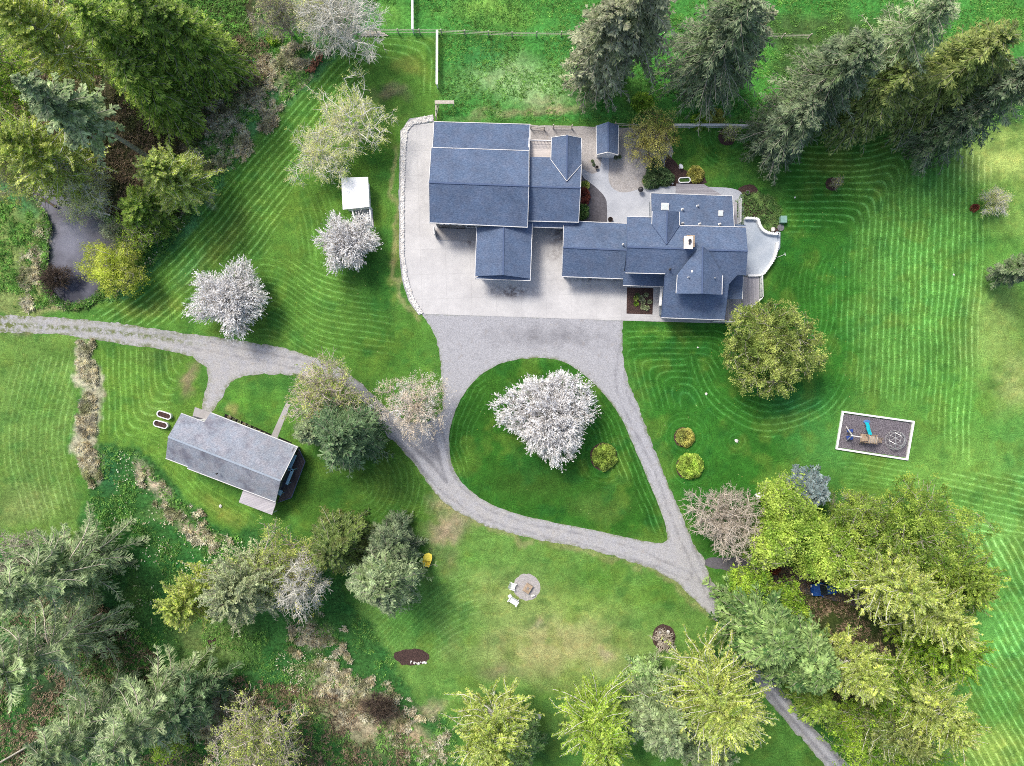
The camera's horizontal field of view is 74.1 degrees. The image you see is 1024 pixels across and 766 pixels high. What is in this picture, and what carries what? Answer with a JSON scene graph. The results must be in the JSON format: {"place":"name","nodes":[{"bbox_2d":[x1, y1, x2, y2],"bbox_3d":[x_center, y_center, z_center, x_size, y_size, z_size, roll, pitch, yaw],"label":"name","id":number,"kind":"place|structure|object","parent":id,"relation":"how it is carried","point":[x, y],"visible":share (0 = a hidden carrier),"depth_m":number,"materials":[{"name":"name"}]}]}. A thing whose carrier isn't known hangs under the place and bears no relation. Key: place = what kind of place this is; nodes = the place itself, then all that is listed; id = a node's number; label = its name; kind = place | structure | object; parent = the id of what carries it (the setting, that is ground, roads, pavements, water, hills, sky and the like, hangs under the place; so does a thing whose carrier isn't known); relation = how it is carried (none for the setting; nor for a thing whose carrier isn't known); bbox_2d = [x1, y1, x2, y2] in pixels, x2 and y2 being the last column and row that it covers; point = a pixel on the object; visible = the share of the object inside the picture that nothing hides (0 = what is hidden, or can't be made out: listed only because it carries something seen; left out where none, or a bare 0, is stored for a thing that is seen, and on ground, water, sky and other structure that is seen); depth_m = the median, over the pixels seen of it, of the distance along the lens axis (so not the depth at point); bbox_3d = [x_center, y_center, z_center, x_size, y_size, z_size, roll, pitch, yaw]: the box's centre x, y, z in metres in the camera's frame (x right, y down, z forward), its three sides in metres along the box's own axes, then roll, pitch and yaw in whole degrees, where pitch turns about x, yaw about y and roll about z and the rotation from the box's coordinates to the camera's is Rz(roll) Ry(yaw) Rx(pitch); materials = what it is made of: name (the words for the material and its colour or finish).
{"place":"outdoors","nodes":[
{"label":"outdoors","id":0,"kind":"place"},
{"bbox_2d":[31,187,124,306],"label":"water","id":1,"kind":"structure","parent":0,"point":[66,239],"depth_m":93.18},
{"bbox_2d":[0,0,375,308],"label":"weed grass","id":2,"kind":"structure","parent":0,"point":[29,234],"depth_m":92.86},
{"bbox_2d":[189,57,289,175],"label":"dead grass","id":3,"kind":"structure","parent":0,"point":[243,141],"depth_m":92.76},
{"bbox_2d":[245,40,322,99],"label":"dead grass","id":4,"kind":"structure","parent":0,"point":[286,58],"depth_m":92.75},
{"bbox_2d":[285,605,354,679],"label":"dead grass","id":5,"kind":"structure","parent":0,"point":[314,641],"depth_m":92.77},
{"bbox_2d":[0,314,848,765],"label":"driveway","id":6,"kind":"structure","parent":0,"point":[472,348],"depth_m":92.99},
{"bbox_2d":[0,0,1023,765],"bbox_3d":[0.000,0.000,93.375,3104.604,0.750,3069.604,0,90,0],"label":"ground","id":7,"kind":"structure","parent":0,"point":[880,246],"depth_m":93.00,"materials":[{"name":"plant"}]},
{"bbox_2d":[0,26,44,122],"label":"leafing tree","id":8,"kind":"object","parent":7,"relation":"on","point":[8,84],"visible":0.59,"depth_m":83.40,"materials":[{"name":"green plant"}]},
{"bbox_2d":[15,221,45,314],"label":"dead grass","id":9,"kind":"structure","parent":7,"relation":"on","point":[26,304],"depth_m":92.76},
{"bbox_2d":[0,104,118,214],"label":"leafing tree","id":10,"kind":"object","parent":7,"relation":"on","point":[45,154],"visible":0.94,"depth_m":80.59,"materials":[{"name":"green plant"}]},
{"bbox_2d":[0,0,126,100],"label":"leafing tree","id":11,"kind":"object","parent":7,"relation":"on","point":[35,25],"visible":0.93,"depth_m":78.72,"materials":[{"name":"green plant"}]},
{"bbox_2d":[0,592,139,713],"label":"spruce tree","id":12,"kind":"object","parent":7,"relation":"on","point":[25,665],"visible":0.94,"depth_m":82.49,"materials":[{"name":"green plant"}]},
{"bbox_2d":[0,501,150,621],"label":"spruce tree","id":13,"kind":"object","parent":7,"relation":"on","point":[16,584],"visible":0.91,"depth_m":81.07,"materials":[{"name":"green plant"}]},
{"bbox_2d":[9,68,147,166],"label":"fir tree","id":14,"kind":"object","parent":7,"relation":"on","point":[77,116],"visible":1,"depth_m":74.82,"materials":[{"name":"green plant"}]},
{"bbox_2d":[48,157,117,230],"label":"leafing tree","id":15,"kind":"object","parent":7,"relation":"on","point":[95,195],"visible":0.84,"depth_m":87.51,"materials":[{"name":"green plant"}]},
{"bbox_2d":[30,528,139,599],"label":"spruce tree","id":16,"kind":"object","parent":7,"relation":"on","point":[66,564],"visible":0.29,"depth_m":84.69,"materials":[{"name":"green plant"}]},
{"bbox_2d":[19,660,151,765],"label":"spruce tree","id":17,"kind":"object","parent":7,"relation":"on","point":[58,750],"visible":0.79,"depth_m":81.61,"materials":[{"name":"green plant"}]},
{"bbox_2d":[73,338,102,488],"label":"dead grass","id":18,"kind":"structure","parent":7,"relation":"on","point":[87,370],"depth_m":92.73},
{"bbox_2d":[73,232,154,300],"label":"willow tree","id":19,"kind":"object","parent":7,"relation":"on","point":[114,269],"visible":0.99,"depth_m":88.76,"materials":[{"name":"green plant"}]},
{"bbox_2d":[0,33,272,217],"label":"bramble","id":20,"kind":"object","parent":7,"relation":"on","point":[173,146],"visible":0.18,"depth_m":92.77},
{"bbox_2d":[64,0,213,122],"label":"cedar tree","id":21,"kind":"object","parent":7,"relation":"on","point":[97,23],"visible":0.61,"depth_m":75.34,"materials":[{"name":"green plant"}]},
{"bbox_2d":[117,184,182,245],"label":"cedar tree","id":22,"kind":"object","parent":7,"relation":"on","point":[137,206],"visible":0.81,"depth_m":88.19,"materials":[{"name":"green plant"}]},
{"bbox_2d":[85,643,223,765],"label":"spruce tree","id":23,"kind":"object","parent":7,"relation":"on","point":[138,726],"visible":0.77,"depth_m":80.47,"materials":[{"name":"green plant"}]},
{"bbox_2d":[107,42,211,153],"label":"cedar tree","id":24,"kind":"object","parent":7,"relation":"on","point":[134,79],"visible":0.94,"depth_m":82.43,"materials":[{"name":"green plant"}]},
{"bbox_2d":[112,0,236,109],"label":"cedar tree","id":25,"kind":"object","parent":7,"relation":"on","point":[140,15],"visible":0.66,"depth_m":79.27,"materials":[{"name":"green plant"}]},
{"bbox_2d":[132,142,228,215],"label":"leafing tree","id":26,"kind":"object","parent":7,"relation":"on","point":[169,178],"visible":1,"depth_m":84.27,"materials":[{"name":"green plant"}]},
{"bbox_2d":[152,560,218,633],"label":"budding tree","id":27,"kind":"object","parent":7,"relation":"on","point":[180,604],"visible":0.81,"depth_m":82.35,"materials":[{"name":"green plant"}]},
{"bbox_2d":[147,655,244,741],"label":"spruce tree","id":28,"kind":"object","parent":7,"relation":"on","point":[178,704],"visible":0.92,"depth_m":84.86,"materials":[{"name":"green plant"}]},
{"bbox_2d":[160,499,232,555],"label":"dead grass","id":29,"kind":"structure","parent":7,"relation":"on","point":[198,539],"depth_m":92.77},
{"bbox_2d":[0,570,410,765],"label":"bramble","id":30,"kind":"object","parent":7,"relation":"on","point":[29,737],"visible":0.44,"depth_m":92.81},
{"bbox_2d":[156,0,263,106],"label":"cedar tree","id":31,"kind":"object","parent":7,"relation":"on","point":[180,19],"visible":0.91,"depth_m":83.70,"materials":[{"name":"green plant"}]},
{"bbox_2d":[181,254,271,344],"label":"blossom tree","id":32,"kind":"object","parent":7,"relation":"on","point":[231,299],"visible":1,"depth_m":88.21,"materials":[{"name":"white plant"}]},
{"bbox_2d":[0,444,464,765],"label":"weed grass","id":33,"kind":"structure","parent":7,"relation":"on","point":[218,630],"depth_m":92.88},
{"bbox_2d":[166,407,305,514],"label":"guest house","id":34,"kind":"structure","parent":7,"relation":"on","point":[262,470],"depth_m":89.26,"materials":[{"name":"grey"}]},
{"bbox_2d":[191,535,298,638],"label":"budding tree","id":35,"kind":"object","parent":7,"relation":"on","point":[232,594],"visible":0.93,"depth_m":80.41,"materials":[{"name":"green plant"}]},
{"bbox_2d":[202,681,312,765],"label":"leafing tree","id":36,"kind":"object","parent":7,"relation":"on","point":[241,750],"visible":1,"depth_m":83.92,"materials":[{"name":"green plant"}]},
{"bbox_2d":[244,0,300,44],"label":"bare tree","id":37,"kind":"object","parent":7,"relation":"on","point":[285,20],"visible":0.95,"depth_m":86.24,"materials":[{"name":"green plant"}]},
{"bbox_2d":[225,515,346,603],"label":"budding tree","id":38,"kind":"object","parent":7,"relation":"on","point":[289,553],"visible":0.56,"depth_m":85.14,"materials":[{"name":"green plant"}]},
{"bbox_2d":[269,543,333,625],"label":"bare tree","id":39,"kind":"object","parent":7,"relation":"on","point":[295,590],"visible":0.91,"depth_m":83.61,"materials":[{"name":"white plant"}]},
{"bbox_2d":[282,111,352,188],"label":"budding tree","id":40,"kind":"object","parent":7,"relation":"on","point":[311,150],"visible":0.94,"depth_m":88.67,"materials":[{"name":"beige plant"}]},
{"bbox_2d":[281,347,373,422],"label":"twiggy tree","id":41,"kind":"object","parent":7,"relation":"on","point":[318,398],"visible":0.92,"depth_m":86.76,"materials":[{"name":"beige plant"}]},
{"bbox_2d":[305,504,374,575],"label":"cedar tree","id":42,"kind":"object","parent":7,"relation":"on","point":[339,543],"visible":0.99,"depth_m":86.26,"materials":[{"name":"green plant"}]},
{"bbox_2d":[292,0,390,63],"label":"bare tree","id":43,"kind":"object","parent":7,"relation":"on","point":[346,30],"visible":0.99,"depth_m":84.71,"materials":[{"name":"white plant"}]},
{"bbox_2d":[310,209,383,276],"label":"blossom tree","id":44,"kind":"object","parent":7,"relation":"on","point":[342,240],"visible":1,"depth_m":88.69,"materials":[{"name":"white plant"}]},
{"bbox_2d":[304,62,396,161],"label":"budding tree","id":45,"kind":"object","parent":7,"relation":"on","point":[355,133],"visible":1,"depth_m":87.75,"materials":[{"name":"green plant"}]},
{"bbox_2d":[307,393,394,477],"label":"fir tree","id":46,"kind":"object","parent":7,"relation":"on","point":[347,438],"visible":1,"depth_m":83.08,"materials":[{"name":"green plant"}]},
{"bbox_2d":[341,177,373,227],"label":"outbuilding","id":47,"kind":"structure","parent":7,"relation":"on","point":[356,194],"depth_m":90.56,"materials":[{"name":"white paint"}]},
{"bbox_2d":[297,659,451,765],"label":"dead grass","id":48,"kind":"structure","parent":7,"relation":"on","point":[363,685],"depth_m":92.78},
{"bbox_2d":[345,530,437,618],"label":"fir tree","id":49,"kind":"object","parent":7,"relation":"on","point":[384,584],"visible":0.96,"depth_m":83.10,"materials":[{"name":"green plant"}]},
{"bbox_2d":[365,510,428,562],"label":"fir tree","id":50,"kind":"object","parent":7,"relation":"on","point":[387,533],"visible":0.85,"depth_m":88.90,"materials":[{"name":"green plant"}]},
{"bbox_2d":[368,369,456,448],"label":"bare tree","id":51,"kind":"object","parent":7,"relation":"on","point":[419,410],"visible":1,"depth_m":87.82,"materials":[{"name":"beige plant"}]},
{"bbox_2d":[398,117,428,311],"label":"gravel strip","id":52,"kind":"object","parent":7,"relation":"on","point":[399,191],"visible":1,"depth_m":92.99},
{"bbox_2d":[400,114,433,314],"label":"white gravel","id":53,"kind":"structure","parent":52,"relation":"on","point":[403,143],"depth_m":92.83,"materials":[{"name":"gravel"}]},
{"bbox_2d":[438,675,544,765],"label":"leafing tree","id":54,"kind":"object","parent":7,"relation":"on","point":[489,742],"visible":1,"depth_m":81.01,"materials":[{"name":"green plant"}]},
{"bbox_2d":[429,121,581,280],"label":"barn garage","id":55,"kind":"structure","parent":7,"relation":"on","point":[497,194],"depth_m":88.25,"materials":[{"name":"blue"}]},
{"bbox_2d":[498,695,549,765],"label":"fir tree","id":56,"kind":"object","parent":7,"relation":"on","point":[530,736],"visible":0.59,"depth_m":87.46,"materials":[{"name":"green plant"}]},
{"bbox_2d":[485,366,601,472],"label":"blossom tree","id":57,"kind":"object","parent":7,"relation":"on","point":[555,431],"visible":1,"depth_m":87.91,"materials":[{"name":"white plant"}]},
{"bbox_2d":[404,122,729,323],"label":"concrete apron","id":58,"kind":"object","parent":7,"relation":"on","point":[441,276],"visible":0.51,"depth_m":92.97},
{"bbox_2d":[549,661,642,765],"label":"leafing tree","id":59,"kind":"object","parent":7,"relation":"on","point":[607,741],"visible":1,"depth_m":81.25,"materials":[{"name":"green plant"}]},
{"bbox_2d":[558,0,636,114],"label":"fir tree","id":60,"kind":"object","parent":7,"relation":"on","point":[607,25],"visible":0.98,"depth_m":81.12,"materials":[{"name":"green plant"}]},
{"bbox_2d":[531,125,672,191],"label":"courtyard gravel","id":61,"kind":"structure","parent":7,"relation":"on","point":[624,175],"depth_m":92.98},
{"bbox_2d":[623,102,684,169],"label":"amber tree","id":62,"kind":"object","parent":61,"relation":"on","point":[643,130],"visible":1,"depth_m":89.30,"materials":[{"name":"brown plant"}]},
{"bbox_2d":[600,0,676,88],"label":"fir tree","id":63,"kind":"object","parent":7,"relation":"on","point":[650,21],"visible":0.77,"depth_m":78.23,"materials":[{"name":"green plant"}]},
{"bbox_2d":[617,648,696,761],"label":"fir tree","id":64,"kind":"object","parent":7,"relation":"on","point":[656,725],"visible":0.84,"depth_m":82.94,"materials":[{"name":"green plant"}]},
{"bbox_2d":[561,184,779,322],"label":"house","id":65,"kind":"structure","parent":7,"relation":"on","point":[694,251],"depth_m":88.67,"materials":[{"name":"blue"}]},
{"bbox_2d":[637,619,778,765],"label":"leafing tree","id":66,"kind":"object","parent":7,"relation":"on","point":[724,708],"visible":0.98,"depth_m":79.88,"materials":[{"name":"green plant"}]},
{"bbox_2d":[680,721,740,765],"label":"fir tree","id":67,"kind":"object","parent":7,"relation":"on","point":[690,749],"visible":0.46,"depth_m":86.23,"materials":[{"name":"green plant"}]},
{"bbox_2d":[648,0,777,137],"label":"fir tree","id":68,"kind":"object","parent":7,"relation":"on","point":[724,29],"visible":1,"depth_m":80.89,"materials":[{"name":"green plant"}]},
{"bbox_2d":[679,480,765,565],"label":"bare tree","id":69,"kind":"object","parent":7,"relation":"on","point":[722,528],"visible":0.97,"depth_m":87.84,"materials":[{"name":"beige plant"}]},
{"bbox_2d":[726,563,778,607],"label":"leafing tree","id":70,"kind":"object","parent":7,"relation":"on","point":[750,575],"visible":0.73,"depth_m":87.22,"materials":[{"name":"green plant"}]},
{"bbox_2d":[701,568,807,673],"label":"cedar tree","id":71,"kind":"object","parent":7,"relation":"on","point":[768,635],"visible":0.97,"depth_m":82.28,"materials":[{"name":"green plant"}]},
{"bbox_2d":[738,184,778,232],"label":"terrace bed","id":72,"kind":"object","parent":7,"relation":"on","point":[750,188],"visible":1,"depth_m":92.98,"materials":[{"name":"brown plant"}]},
{"bbox_2d":[735,190,781,230],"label":"terrace ground cover","id":73,"kind":"object","parent":72,"relation":"on","point":[758,206],"visible":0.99,"depth_m":92.82,"materials":[{"name":"green plant"}]},
{"bbox_2d":[742,519,801,574],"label":"maple tree","id":74,"kind":"object","parent":7,"relation":"on","point":[765,553],"visible":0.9,"depth_m":85.45,"materials":[{"name":"green plant"}]},
{"bbox_2d":[718,298,831,400],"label":"round tree","id":75,"kind":"object","parent":7,"relation":"on","point":[784,360],"visible":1,"depth_m":86.86,"materials":[{"name":"green plant"}]},
{"bbox_2d":[734,87,827,186],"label":"fir tree","id":76,"kind":"object","parent":7,"relation":"on","point":[800,118],"visible":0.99,"depth_m":84.88,"materials":[{"name":"green plant"}]},
{"bbox_2d":[755,469,809,524],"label":"maple tree","id":77,"kind":"object","parent":7,"relation":"on","point":[781,494],"visible":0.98,"depth_m":85.08,"materials":[{"name":"green plant"}]},
{"bbox_2d":[742,597,843,695],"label":"cedar tree","id":78,"kind":"object","parent":7,"relation":"on","point":[813,671],"visible":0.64,"depth_m":81.00,"materials":[{"name":"green plant"}]},
{"bbox_2d":[757,491,843,566],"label":"maple tree","id":79,"kind":"object","parent":7,"relation":"on","point":[804,525],"visible":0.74,"depth_m":84.97,"materials":[{"name":"green plant"}]},
{"bbox_2d":[787,464,830,507],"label":"spruce tree","id":80,"kind":"object","parent":7,"relation":"on","point":[816,488],"visible":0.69,"depth_m":88.18,"materials":[{"name":"grey plant"}]},
{"bbox_2d":[779,682,840,726],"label":"maple tree","id":81,"kind":"object","parent":7,"relation":"on","point":[821,707],"visible":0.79,"depth_m":87.17,"materials":[{"name":"green plant"}]},
{"bbox_2d":[755,25,885,144],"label":"fir tree","id":82,"kind":"object","parent":7,"relation":"on","point":[833,72],"visible":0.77,"depth_m":77.72,"materials":[{"name":"green plant"}]},
{"bbox_2d":[789,509,868,594],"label":"maple tree","id":83,"kind":"object","parent":7,"relation":"on","point":[836,553],"visible":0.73,"depth_m":84.81,"materials":[{"name":"green plant"}]},
{"bbox_2d":[811,623,898,709],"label":"leafing tree","id":84,"kind":"object","parent":7,"relation":"on","point":[863,680],"visible":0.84,"depth_m":78.97,"materials":[{"name":"green plant"}]},
{"bbox_2d":[769,565,941,756],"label":"soil patch","id":85,"kind":"object","parent":7,"relation":"on","point":[842,603],"visible":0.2,"depth_m":92.85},
{"bbox_2d":[816,696,908,765],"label":"leafing tree","id":86,"kind":"object","parent":7,"relation":"on","point":[850,745],"visible":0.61,"depth_m":85.70,"materials":[{"name":"green plant"}]},
{"bbox_2d":[826,487,901,539],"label":"leafing tree","id":87,"kind":"object","parent":7,"relation":"on","point":[860,498],"visible":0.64,"depth_m":86.24,"materials":[{"name":"green plant"}]},
{"bbox_2d":[808,52,933,156],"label":"fir tree","id":88,"kind":"object","parent":7,"relation":"on","point":[878,101],"visible":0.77,"depth_m":81.97,"materials":[{"name":"green plant"}]},
{"bbox_2d":[838,414,910,457],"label":"playground mulch","id":89,"kind":"object","parent":7,"relation":"on","point":[881,428],"visible":0.83,"depth_m":92.97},
{"bbox_2d":[824,527,948,628],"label":"leafing tree","id":90,"kind":"object","parent":7,"relation":"on","point":[905,590],"visible":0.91,"depth_m":80.32,"materials":[{"name":"green plant"}]},
{"bbox_2d":[812,0,960,113],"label":"fir tree","id":91,"kind":"object","parent":7,"relation":"on","point":[916,30],"visible":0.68,"depth_m":74.52,"materials":[{"name":"green plant"}]},
{"bbox_2d":[843,691,939,765],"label":"leafing tree","id":92,"kind":"object","parent":7,"relation":"on","point":[906,743],"visible":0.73,"depth_m":80.92,"materials":[{"name":"green plant"}]},
{"bbox_2d":[841,649,944,749],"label":"leafing tree","id":93,"kind":"object","parent":7,"relation":"on","point":[884,704],"visible":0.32,"depth_m":83.58,"materials":[{"name":"green plant"}]},
{"bbox_2d":[823,463,1002,592],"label":"leafing tree","id":94,"kind":"object","parent":7,"relation":"on","point":[914,522],"visible":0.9,"depth_m":82.97,"materials":[{"name":"green plant"}]},
{"bbox_2d":[864,565,984,658],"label":"leafing tree","id":95,"kind":"object","parent":7,"relation":"on","point":[949,626],"visible":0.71,"depth_m":78.13,"materials":[{"name":"green plant"}]},
{"bbox_2d":[877,643,991,765],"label":"leafing tree","id":96,"kind":"object","parent":7,"relation":"on","point":[953,728],"visible":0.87,"depth_m":78.37,"materials":[{"name":"green plant"}]},
{"bbox_2d":[878,607,998,691],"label":"leafing tree","id":97,"kind":"object","parent":7,"relation":"on","point":[961,664],"visible":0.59,"depth_m":80.99,"materials":[{"name":"green plant"}]},
{"bbox_2d":[885,102,992,177],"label":"fir tree","id":98,"kind":"object","parent":7,"relation":"on","point":[968,130],"visible":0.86,"depth_m":84.75,"materials":[{"name":"green plant"}]},
{"bbox_2d":[881,16,1023,154],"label":"fir tree","id":99,"kind":"object","parent":7,"relation":"on","point":[974,55],"visible":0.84,"depth_m":76.39,"materials":[{"name":"green plant"}]},
{"bbox_2d":[890,56,1023,174],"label":"fir tree","id":100,"kind":"object","parent":7,"relation":"on","point":[1001,94],"visible":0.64,"depth_m":79.04,"materials":[{"name":"green plant"}]},
{"bbox_2d":[911,533,1011,618],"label":"leafing tree","id":101,"kind":"object","parent":7,"relation":"on","point":[981,587],"visible":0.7,"depth_m":79.88,"materials":[{"name":"green plant"}]},
{"bbox_2d":[985,252,1023,289],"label":"fir tree","id":102,"kind":"object","parent":7,"relation":"on","point":[1011,274],"visible":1,"depth_m":88.62,"materials":[{"name":"green plant"}]},
{"bbox_2d":[581,158,743,224],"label":"courtyard path","id":103,"kind":"structure","parent":0,"point":[621,206],"depth_m":92.96,"materials":[{"name":"concrete"}]},
{"bbox_2d":[380,0,1023,122],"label":"pasture grass","id":104,"kind":"structure","parent":0,"point":[584,19],"depth_m":92.94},
{"bbox_2d":[705,557,897,613],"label":"side path","id":105,"kind":"structure","parent":0,"point":[715,562],"depth_m":92.99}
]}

